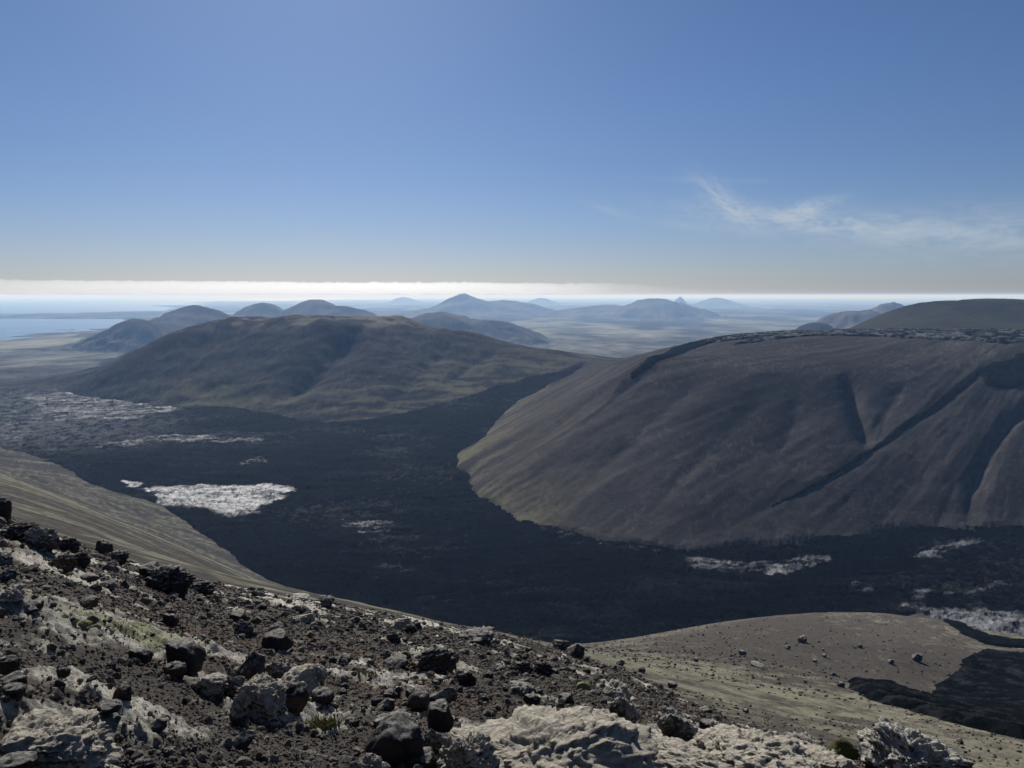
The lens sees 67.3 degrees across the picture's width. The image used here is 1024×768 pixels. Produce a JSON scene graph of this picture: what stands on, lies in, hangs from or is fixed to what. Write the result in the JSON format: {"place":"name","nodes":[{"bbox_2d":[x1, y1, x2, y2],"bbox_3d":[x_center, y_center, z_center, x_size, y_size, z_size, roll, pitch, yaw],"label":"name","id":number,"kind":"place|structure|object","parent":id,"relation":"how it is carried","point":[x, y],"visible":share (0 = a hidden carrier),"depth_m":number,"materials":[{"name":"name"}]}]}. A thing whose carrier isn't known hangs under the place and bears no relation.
{"place":"outdoors","nodes":[
{"label":"outdoors","id":0,"kind":"place"},
{"bbox_2d":[51,323,186,350],"bbox_3d":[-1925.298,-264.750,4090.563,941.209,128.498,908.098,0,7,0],"label":"dark hill","id":1,"kind":"structure","parent":0,"point":[174,327],"depth_m":4040.24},
{"bbox_2d":[15,313,251,337],"bbox_3d":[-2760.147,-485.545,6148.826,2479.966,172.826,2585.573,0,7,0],"label":"hill","id":2,"kind":"structure","parent":0,"point":[86,333],"depth_m":5841.90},
{"bbox_2d":[149,305,230,326],"bbox_3d":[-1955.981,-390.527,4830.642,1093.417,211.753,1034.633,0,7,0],"label":"dark hill","id":3,"kind":"structure","parent":0,"point":[191,315],"depth_m":4591.84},
{"bbox_2d":[233,303,283,317],"bbox_3d":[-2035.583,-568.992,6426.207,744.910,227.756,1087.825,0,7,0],"label":"dark hill","id":4,"kind":"structure","parent":0,"point":[268,310],"depth_m":6097.13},
{"bbox_2d":[0,298,586,339],"bbox_3d":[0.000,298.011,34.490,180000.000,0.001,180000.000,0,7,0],"label":"sea","id":5,"kind":"structure","parent":0,"point":[9,328],"depth_m":18580.00,"materials":[{"name":"liquid"}]},
{"bbox_2d":[269,299,335,317],"bbox_3d":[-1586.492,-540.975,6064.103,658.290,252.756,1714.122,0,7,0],"label":"dark hill","id":6,"kind":"structure","parent":0,"point":[310,307],"depth_m":5794.46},
{"bbox_2d":[53,314,595,421],"bbox_3d":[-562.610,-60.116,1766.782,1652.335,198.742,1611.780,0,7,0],"label":"ridge hill","id":7,"kind":"structure","parent":0,"point":[324,368],"depth_m":1520.91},
{"bbox_2d":[316,306,376,316],"bbox_3d":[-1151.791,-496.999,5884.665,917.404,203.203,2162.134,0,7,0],"label":"hill","id":8,"kind":"structure","parent":0,"point":[347,311],"depth_m":5646.05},
{"bbox_2d":[380,297,424,303],"bbox_3d":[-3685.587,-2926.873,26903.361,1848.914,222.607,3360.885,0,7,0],"label":"hill","id":9,"kind":"structure","parent":0,"point":[403,300],"depth_m":26077.14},
{"bbox_2d":[0,515,864,767],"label":"rocky ground","id":10,"kind":"structure","parent":0,"point":[9,710],"depth_m":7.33,"materials":[{"name":"gravel"}]},
{"bbox_2d":[0,497,12,521],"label":"rock","id":11,"kind":"object","parent":10,"relation":"on","point":[6,507],"visible":0.66,"depth_m":20.39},
{"bbox_2d":[0,551,12,565],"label":"rock","id":12,"kind":"object","parent":10,"relation":"on","point":[6,558],"visible":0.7,"depth_m":10.01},
{"bbox_2d":[0,569,16,581],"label":"rock","id":13,"kind":"object","parent":10,"relation":"on","point":[7,574],"visible":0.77,"depth_m":8.73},
{"bbox_2d":[0,654,22,675],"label":"rock","id":14,"kind":"object","parent":10,"relation":"on","point":[11,663],"visible":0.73,"depth_m":4.12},
{"bbox_2d":[0,583,27,602],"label":"rock","id":15,"kind":"object","parent":10,"relation":"on","point":[14,593],"visible":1,"depth_m":6.79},
{"bbox_2d":[0,670,27,686],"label":"rock","id":16,"kind":"object","parent":10,"relation":"on","point":[18,676],"visible":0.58,"depth_m":3.86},
{"bbox_2d":[2,682,27,700],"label":"rock","id":17,"kind":"object","parent":10,"relation":"on","point":[16,691],"visible":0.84,"depth_m":3.72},
{"bbox_2d":[0,751,37,767],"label":"rock","id":18,"kind":"object","parent":10,"relation":"on","point":[23,759],"visible":1,"depth_m":3.29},
{"bbox_2d":[0,520,39,539],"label":"rock","id":19,"kind":"object","parent":10,"relation":"on","point":[17,530],"visible":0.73,"depth_m":12.57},
{"bbox_2d":[19,525,61,552],"bbox_3d":[-7.709,2.569,12.585,0.585,0.546,0.532,4,8,31],"label":"rock","id":20,"kind":"object","parent":10,"relation":"on","point":[38,538],"visible":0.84,"depth_m":12.46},
{"bbox_2d":[0,706,124,767],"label":"rock outcrop","id":21,"kind":"object","parent":10,"relation":"on","point":[73,737],"visible":0.95,"depth_m":3.49,"materials":[{"name":"stone"}]},
{"bbox_2d":[48,551,77,574],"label":"rock","id":22,"kind":"object","parent":10,"relation":"on","point":[66,562],"visible":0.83,"depth_m":11.75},
{"bbox_2d":[56,667,70,678],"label":"rock","id":23,"kind":"object","parent":10,"relation":"on","point":[64,672],"visible":0.92,"depth_m":4.24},
{"bbox_2d":[59,537,80,553],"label":"rock","id":24,"kind":"object","parent":10,"relation":"on","point":[72,544],"visible":0.7,"depth_m":17.19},
{"bbox_2d":[75,552,90,568],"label":"rock","id":25,"kind":"object","parent":10,"relation":"on","point":[83,560],"visible":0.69,"depth_m":13.09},
{"bbox_2d":[79,595,97,607],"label":"rock","id":26,"kind":"object","parent":10,"relation":"on","point":[90,601],"visible":0.89,"depth_m":9.41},
{"bbox_2d":[80,573,99,581],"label":"rock","id":27,"kind":"object","parent":10,"relation":"on","point":[89,577],"visible":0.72,"depth_m":11.86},
{"bbox_2d":[95,540,113,553],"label":"rock","id":28,"kind":"object","parent":10,"relation":"on","point":[104,546],"visible":0.61,"depth_m":26.39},
{"bbox_2d":[95,700,121,715],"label":"rock","id":29,"kind":"object","parent":10,"relation":"on","point":[104,707],"visible":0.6,"depth_m":4.11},
{"bbox_2d":[99,579,117,590],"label":"rock","id":30,"kind":"object","parent":10,"relation":"on","point":[110,584],"visible":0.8,"depth_m":12.18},
{"bbox_2d":[104,549,130,564],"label":"rock","id":31,"kind":"object","parent":10,"relation":"on","point":[120,556],"visible":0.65,"depth_m":21.46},
{"bbox_2d":[112,681,131,701],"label":"rock","id":32,"kind":"object","parent":10,"relation":"on","point":[123,691],"visible":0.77,"depth_m":4.33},
{"bbox_2d":[128,647,153,664],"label":"rock","id":33,"kind":"object","parent":10,"relation":"on","point":[144,655],"visible":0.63,"depth_m":6.92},
{"bbox_2d":[130,756,155,767],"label":"rock","id":34,"kind":"object","parent":10,"relation":"on","point":[143,762],"visible":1,"depth_m":3.90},
{"bbox_2d":[138,561,159,577],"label":"rock","id":35,"kind":"object","parent":10,"relation":"on","point":[144,569],"visible":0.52,"depth_m":16.48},
{"bbox_2d":[149,717,167,733],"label":"rock","id":36,"kind":"object","parent":10,"relation":"on","point":[158,725],"visible":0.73,"depth_m":4.30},
{"bbox_2d":[145,564,196,595],"bbox_3d":[-7.074,4.152,15.904,0.952,0.795,0.762,-6,9,-40],"label":"rock","id":37,"kind":"object","parent":10,"relation":"on","point":[179,579],"visible":0.86,"depth_m":15.78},
{"bbox_2d":[162,613,179,626],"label":"rock","id":38,"kind":"object","parent":10,"relation":"on","point":[172,620],"visible":0.87,"depth_m":10.76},
{"bbox_2d":[164,661,186,679],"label":"rock","id":39,"kind":"object","parent":10,"relation":"on","point":[178,669],"visible":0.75,"depth_m":6.60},
{"bbox_2d":[165,640,205,675],"bbox_3d":[-3.092,2.623,7.294,0.350,0.408,0.300,4,8,31],"label":"rock","id":40,"kind":"object","parent":10,"relation":"on","point":[191,654],"visible":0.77,"depth_m":7.19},
{"bbox_2d":[188,580,215,594],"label":"rock","id":41,"kind":"object","parent":10,"relation":"on","point":[206,587],"visible":0.61,"depth_m":17.66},
{"bbox_2d":[192,672,228,697],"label":"rock","id":42,"kind":"object","parent":10,"relation":"on","point":[212,685],"visible":0.98,"depth_m":6.38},
{"bbox_2d":[223,676,247,698],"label":"rock","id":43,"kind":"object","parent":10,"relation":"on","point":[235,682],"visible":0.4,"depth_m":6.54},
{"bbox_2d":[228,691,249,725],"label":"rock","id":44,"kind":"object","parent":10,"relation":"on","point":[238,714],"visible":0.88,"depth_m":5.75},
{"bbox_2d":[229,609,249,621],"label":"rock","id":45,"kind":"object","parent":10,"relation":"on","point":[238,614],"visible":0.66,"depth_m":13.55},
{"bbox_2d":[232,730,254,750],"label":"rock","id":46,"kind":"object","parent":10,"relation":"on","point":[243,740],"visible":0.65,"depth_m":4.91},
{"bbox_2d":[234,620,253,636],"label":"rock","id":47,"kind":"object","parent":10,"relation":"on","point":[245,628],"visible":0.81,"depth_m":11.74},
{"bbox_2d":[236,651,265,680],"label":"rock","id":48,"kind":"object","parent":10,"relation":"on","point":[251,666],"visible":0.59,"depth_m":7.11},
{"bbox_2d":[234,672,289,725],"bbox_3d":[-2.018,2.576,6.192,0.450,0.426,0.420,1,7,9],"label":"rock","id":49,"kind":"object","parent":10,"relation":"on","point":[266,698],"visible":0.65,"depth_m":6.09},
{"bbox_2d":[261,628,293,652],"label":"rock","id":50,"kind":"object","parent":10,"relation":"on","point":[276,640],"visible":0.76,"depth_m":11.04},
{"bbox_2d":[265,659,294,680],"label":"rock","id":51,"kind":"object","parent":10,"relation":"on","point":[279,668],"visible":0.41,"depth_m":8.19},
{"bbox_2d":[283,681,308,716],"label":"rock","id":52,"kind":"object","parent":10,"relation":"on","point":[297,696],"visible":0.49,"depth_m":6.56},
{"bbox_2d":[277,663,320,696],"bbox_3d":[-2.219,3.045,7.789,0.552,0.264,0.512,-4,14,-12],"label":"rock","id":53,"kind":"object","parent":10,"relation":"on","point":[304,674],"visible":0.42,"depth_m":7.81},
{"bbox_2d":[289,593,309,601],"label":"rock","id":54,"kind":"object","parent":10,"relation":"on","point":[303,597],"visible":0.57,"depth_m":28.57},
{"bbox_2d":[293,613,314,623],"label":"rock","id":55,"kind":"object","parent":10,"relation":"on","point":[308,618],"visible":0.7,"depth_m":16.15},
{"bbox_2d":[315,665,327,686],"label":"rock","id":56,"kind":"object","parent":10,"relation":"on","point":[321,674],"visible":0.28,"depth_m":8.71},
{"bbox_2d":[303,709,341,730],"bbox_3d":[-1.531,2.778,6.235,0.336,0.241,0.289,3,7,26],"label":"grass tuft","id":57,"kind":"object","parent":10,"relation":"on","point":[325,723],"visible":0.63,"depth_m":6.23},
{"bbox_2d":[311,686,333,705],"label":"rock","id":58,"kind":"object","parent":10,"relation":"on","point":[323,695],"visible":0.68,"depth_m":7.32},
{"bbox_2d":[318,595,334,608],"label":"rock","id":59,"kind":"object","parent":10,"relation":"on","point":[326,601],"visible":0.93,"depth_m":23.79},
{"bbox_2d":[344,717,358,727],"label":"rock","id":60,"kind":"object","parent":10,"relation":"on","point":[352,721],"visible":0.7,"depth_m":6.56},
{"bbox_2d":[358,752,389,767],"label":"rock","id":61,"kind":"object","parent":10,"relation":"on","point":[370,760],"visible":1,"depth_m":5.12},
{"bbox_2d":[376,698,394,711],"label":"rock","id":62,"kind":"object","parent":10,"relation":"on","point":[387,704],"visible":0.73,"depth_m":7.68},
{"bbox_2d":[383,688,397,698],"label":"rock","id":63,"kind":"object","parent":10,"relation":"on","point":[391,693],"visible":0.7,"depth_m":8.94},
{"bbox_2d":[386,633,400,643],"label":"rock","id":64,"kind":"object","parent":10,"relation":"on","point":[394,638],"visible":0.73,"depth_m":15.68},
{"bbox_2d":[364,711,423,767],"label":"rock","id":65,"kind":"object","parent":10,"relation":"on","point":[395,739],"visible":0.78,"depth_m":5.47,"materials":[{"name":"stone"}]},
{"bbox_2d":[383,654,407,667],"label":"rock","id":66,"kind":"object","parent":10,"relation":"on","point":[398,660],"visible":0.71,"depth_m":11.92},
{"bbox_2d":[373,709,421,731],"bbox_3d":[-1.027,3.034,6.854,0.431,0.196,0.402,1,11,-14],"label":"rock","id":67,"kind":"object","parent":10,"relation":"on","point":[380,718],"visible":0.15,"depth_m":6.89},
{"bbox_2d":[389,618,410,629],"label":"rock","id":68,"kind":"object","parent":10,"relation":"on","point":[398,624],"visible":0.62,"depth_m":20.51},
{"bbox_2d":[406,685,429,711],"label":"rock","id":69,"kind":"object","parent":10,"relation":"on","point":[418,698],"visible":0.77,"depth_m":8.12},
{"bbox_2d":[405,746,438,767],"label":"rock","id":70,"kind":"object","parent":10,"relation":"on","point":[427,758],"visible":0.74,"depth_m":5.48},
{"bbox_2d":[407,643,453,674],"bbox_3d":[-1.283,4.344,11.839,0.500,0.523,0.687,6,9,43],"label":"rock","id":71,"kind":"object","parent":10,"relation":"on","point":[433,657],"visible":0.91,"depth_m":11.79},
{"bbox_2d":[423,729,443,756],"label":"rock","id":72,"kind":"object","parent":10,"relation":"on","point":[432,739],"visible":0.48,"depth_m":5.95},
{"bbox_2d":[427,698,453,731],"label":"rock","id":73,"kind":"object","parent":10,"relation":"on","point":[440,718],"visible":0.81,"depth_m":7.07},
{"bbox_2d":[430,687,456,703],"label":"rock","id":74,"kind":"object","parent":10,"relation":"on","point":[448,694],"visible":0.6,"depth_m":9.20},
{"bbox_2d":[447,656,456,673],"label":"rock","id":75,"kind":"object","parent":10,"relation":"on","point":[451,666],"visible":0.35,"depth_m":12.35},
{"bbox_2d":[457,672,476,686],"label":"rock","id":76,"kind":"object","parent":10,"relation":"on","point":[467,679],"visible":0.77,"depth_m":11.02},
{"bbox_2d":[436,730,499,767],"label":"rock outcrop","id":77,"kind":"object","parent":10,"relation":"on","point":[472,749],"visible":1,"depth_m":5.48,"materials":[{"name":"stone"}]},
{"bbox_2d":[458,625,494,645],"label":"rock","id":78,"kind":"object","parent":10,"relation":"on","point":[483,635],"visible":0.75,"depth_m":21.88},
{"bbox_2d":[510,680,534,696],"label":"rock","id":79,"kind":"object","parent":10,"relation":"on","point":[520,688],"visible":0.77,"depth_m":11.43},
{"bbox_2d":[513,661,533,674],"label":"rock","id":80,"kind":"object","parent":10,"relation":"on","point":[522,667],"visible":0.65,"depth_m":15.18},
{"bbox_2d":[523,693,540,705],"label":"rock","id":81,"kind":"object","parent":10,"relation":"on","point":[532,698],"visible":0.77,"depth_m":10.84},
{"bbox_2d":[533,661,553,675],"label":"rock","id":82,"kind":"object","parent":10,"relation":"on","point":[542,668],"visible":0.77,"depth_m":15.80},
{"bbox_2d":[449,704,658,767],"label":"rock outcrop","id":83,"kind":"object","parent":10,"relation":"on","point":[531,736],"visible":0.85,"depth_m":5.92,"materials":[{"name":"stone"}]},
{"bbox_2d":[552,639,570,650],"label":"rock","id":84,"kind":"object","parent":10,"relation":"on","point":[562,644],"visible":0.62,"depth_m":43.96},
{"bbox_2d":[558,692,573,704],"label":"rock","id":85,"kind":"object","parent":10,"relation":"on","point":[568,697],"visible":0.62,"depth_m":11.57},
{"bbox_2d":[566,643,584,659],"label":"rock","id":86,"kind":"object","parent":10,"relation":"on","point":[575,650],"visible":0.8,"depth_m":28.10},
{"bbox_2d":[576,681,590,690],"bbox_3d":[1.374,5.832,14.729,0.300,0.270,0.238,8,13,7],"label":"moss cushion","id":87,"kind":"object","parent":10,"relation":"on","point":[583,685],"visible":0.59,"depth_m":14.67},
{"bbox_2d":[603,678,631,701],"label":"rock","id":88,"kind":"object","parent":10,"relation":"on","point":[612,688],"visible":0.69,"depth_m":14.40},
{"bbox_2d":[609,690,640,723],"bbox_3d":[1.531,4.493,10.495,0.426,0.590,0.440,1,3,20],"label":"rock","id":89,"kind":"object","parent":10,"relation":"on","point":[621,706],"visible":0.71,"depth_m":10.38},
{"bbox_2d":[656,707,697,740],"bbox_3d":[2.239,4.683,10.463,0.546,0.542,0.451,-3,5,26],"label":"rock","id":90,"kind":"object","parent":10,"relation":"on","point":[672,722],"visible":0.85,"depth_m":10.34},
{"bbox_2d":[651,734,734,767],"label":"rock outcrop","id":91,"kind":"object","parent":10,"relation":"on","point":[674,752],"visible":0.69,"depth_m":7.39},
{"bbox_2d":[699,718,717,728],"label":"rock","id":92,"kind":"object","parent":10,"relation":"on","point":[704,723],"visible":0.51,"depth_m":13.36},
{"bbox_2d":[686,724,817,767],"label":"rock outcrop","id":93,"kind":"object","parent":10,"relation":"on","point":[735,746],"visible":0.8,"depth_m":8.42,"materials":[{"name":"stone"}]},
{"bbox_2d":[799,744,854,767],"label":"rock outcrop","id":94,"kind":"object","parent":10,"relation":"on","point":[822,757],"visible":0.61,"depth_m":8.50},
{"bbox_2d":[826,738,859,760],"bbox_3d":[5.178,5.739,11.979,0.507,0.429,0.465,-4,8,-33],"label":"moss cushion","id":95,"kind":"object","parent":10,"relation":"on","point":[845,748],"visible":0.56,"depth_m":11.89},
{"bbox_2d":[856,717,975,767],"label":"rock outcrop","id":96,"kind":"object","parent":10,"relation":"on","point":[884,743],"visible":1,"depth_m":8.31,"materials":[{"name":"stone"}]},
{"bbox_2d":[410,311,476,330],"bbox_3d":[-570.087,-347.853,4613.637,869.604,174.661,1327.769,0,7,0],"label":"hill","id":97,"kind":"structure","parent":0,"point":[443,318],"depth_m":4342.26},
{"bbox_2d":[374,293,550,319],"bbox_3d":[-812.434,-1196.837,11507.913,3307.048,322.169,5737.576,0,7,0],"label":"cone hill","id":98,"kind":"structure","parent":0,"point":[467,305],"depth_m":10669.45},
{"bbox_2d":[0,319,955,617],"bbox_3d":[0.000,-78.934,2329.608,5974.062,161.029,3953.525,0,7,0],"label":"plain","id":99,"kind":"structure","parent":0,"point":[24,371],"depth_m":3359.59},
{"bbox_2d":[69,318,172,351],"bbox_3d":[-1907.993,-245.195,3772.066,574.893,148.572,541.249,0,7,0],"label":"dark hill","id":100,"kind":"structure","parent":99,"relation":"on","point":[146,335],"depth_m":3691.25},
{"bbox_2d":[0,367,1023,644],"bbox_3d":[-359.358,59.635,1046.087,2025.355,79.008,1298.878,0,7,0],"label":"lava field","id":101,"kind":"structure","parent":0,"point":[394,513],"depth_m":628.81,"materials":[{"name":"stone"}]},
{"bbox_2d":[0,447,1023,767],"bbox_3d":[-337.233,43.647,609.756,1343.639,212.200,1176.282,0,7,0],"label":"lava side slope","id":102,"kind":"structure","parent":0,"point":[60,499],"depth_m":256.97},
{"bbox_2d":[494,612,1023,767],"bbox_3d":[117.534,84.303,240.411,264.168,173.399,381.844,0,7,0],"label":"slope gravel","id":103,"kind":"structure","parent":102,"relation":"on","point":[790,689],"depth_m":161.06,"materials":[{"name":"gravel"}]},
{"bbox_2d":[781,731,816,742],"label":"rock","id":104,"kind":"object","parent":102,"relation":"on","point":[804,735],"visible":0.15,"depth_m":59.88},
{"bbox_2d":[847,648,1023,739],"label":"lava patch","id":105,"kind":"object","parent":102,"relation":"on","point":[983,689],"visible":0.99,"depth_m":212.91,"materials":[{"name":"stone"}]},
{"bbox_2d":[0,298,1023,355],"bbox_3d":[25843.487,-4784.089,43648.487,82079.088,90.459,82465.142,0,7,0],"label":"coastal plain","id":106,"kind":"structure","parent":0,"point":[765,314],"depth_m":9377.73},
{"bbox_2d":[466,320,557,344],"bbox_3d":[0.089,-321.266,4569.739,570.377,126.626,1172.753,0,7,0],"label":"hill","id":107,"kind":"structure","parent":0,"point":[487,329],"depth_m":4305.85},
{"bbox_2d":[0,0,1023,297],"label":"sky","id":108,"kind":"structure","parent":0,"point":[149,148],"materials":[{"name":"blue"}]},
{"bbox_2d":[488,300,556,315],"bbox_3d":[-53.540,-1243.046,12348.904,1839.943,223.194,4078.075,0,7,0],"label":"hill","id":109,"kind":"structure","parent":0,"point":[523,307],"depth_m":11382.41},
{"bbox_2d":[527,298,566,304],"bbox_3d":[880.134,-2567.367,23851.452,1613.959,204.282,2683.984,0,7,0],"label":"hill","id":110,"kind":"structure","parent":0,"point":[539,301],"depth_m":23381.69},
{"bbox_2d":[541,305,665,318],"bbox_3d":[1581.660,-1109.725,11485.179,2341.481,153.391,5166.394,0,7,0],"label":"hill","id":111,"kind":"structure","parent":0,"point":[599,311],"depth_m":10488.78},
{"bbox_2d":[607,298,729,320],"bbox_3d":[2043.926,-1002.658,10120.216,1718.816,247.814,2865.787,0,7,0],"label":"shield hill","id":112,"kind":"structure","parent":0,"point":[648,308],"depth_m":9626.59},
{"bbox_2d":[630,333,746,378],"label":"lava stream","id":113,"kind":"structure","parent":0,"point":[650,361],"depth_m":1051.21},
{"bbox_2d":[691,297,748,306],"bbox_3d":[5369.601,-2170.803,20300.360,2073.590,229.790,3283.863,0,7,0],"label":"hill","id":114,"kind":"structure","parent":0,"point":[714,302],"depth_m":19565.55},
{"bbox_2d":[452,327,1023,551],"bbox_3d":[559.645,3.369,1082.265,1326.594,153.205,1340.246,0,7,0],"label":"hill","id":115,"kind":"structure","parent":0,"point":[726,443],"depth_m":786.55,"materials":[{"name":"soil"}]},
{"bbox_2d":[702,328,1023,344],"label":"lava patch","id":116,"kind":"object","parent":115,"relation":"on","point":[1000,335],"visible":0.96,"depth_m":1128.30,"materials":[{"name":"stone"}]},
{"bbox_2d":[975,353,1023,387],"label":"lava patch","id":117,"kind":"object","parent":115,"relation":"on","point":[1009,373],"visible":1,"depth_m":922.32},
{"bbox_2d":[816,310,879,328],"bbox_3d":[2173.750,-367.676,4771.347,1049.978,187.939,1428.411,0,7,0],"label":"hill","id":118,"kind":"structure","parent":0,"point":[844,319],"depth_m":4518.19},
{"bbox_2d":[771,370,978,506],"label":"lava stream","id":119,"kind":"structure","parent":0,"point":[957,388],"depth_m":805.73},
{"bbox_2d":[870,302,904,313],"bbox_3d":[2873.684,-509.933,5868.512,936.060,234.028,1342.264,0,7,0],"label":"hill","id":120,"kind":"structure","parent":0,"point":[883,308],"depth_m":5680.48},
{"bbox_2d":[849,298,1023,328],"bbox_3d":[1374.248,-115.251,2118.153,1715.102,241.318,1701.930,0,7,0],"label":"plateau hill","id":121,"kind":"structure","parent":0,"point":[985,313],"depth_m":1830.38,"materials":[{"name":"stone"}]},
{"bbox_2d":[941,619,1023,647],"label":"lava stream","id":122,"kind":"structure","parent":0,"point":[979,635],"depth_m":365.50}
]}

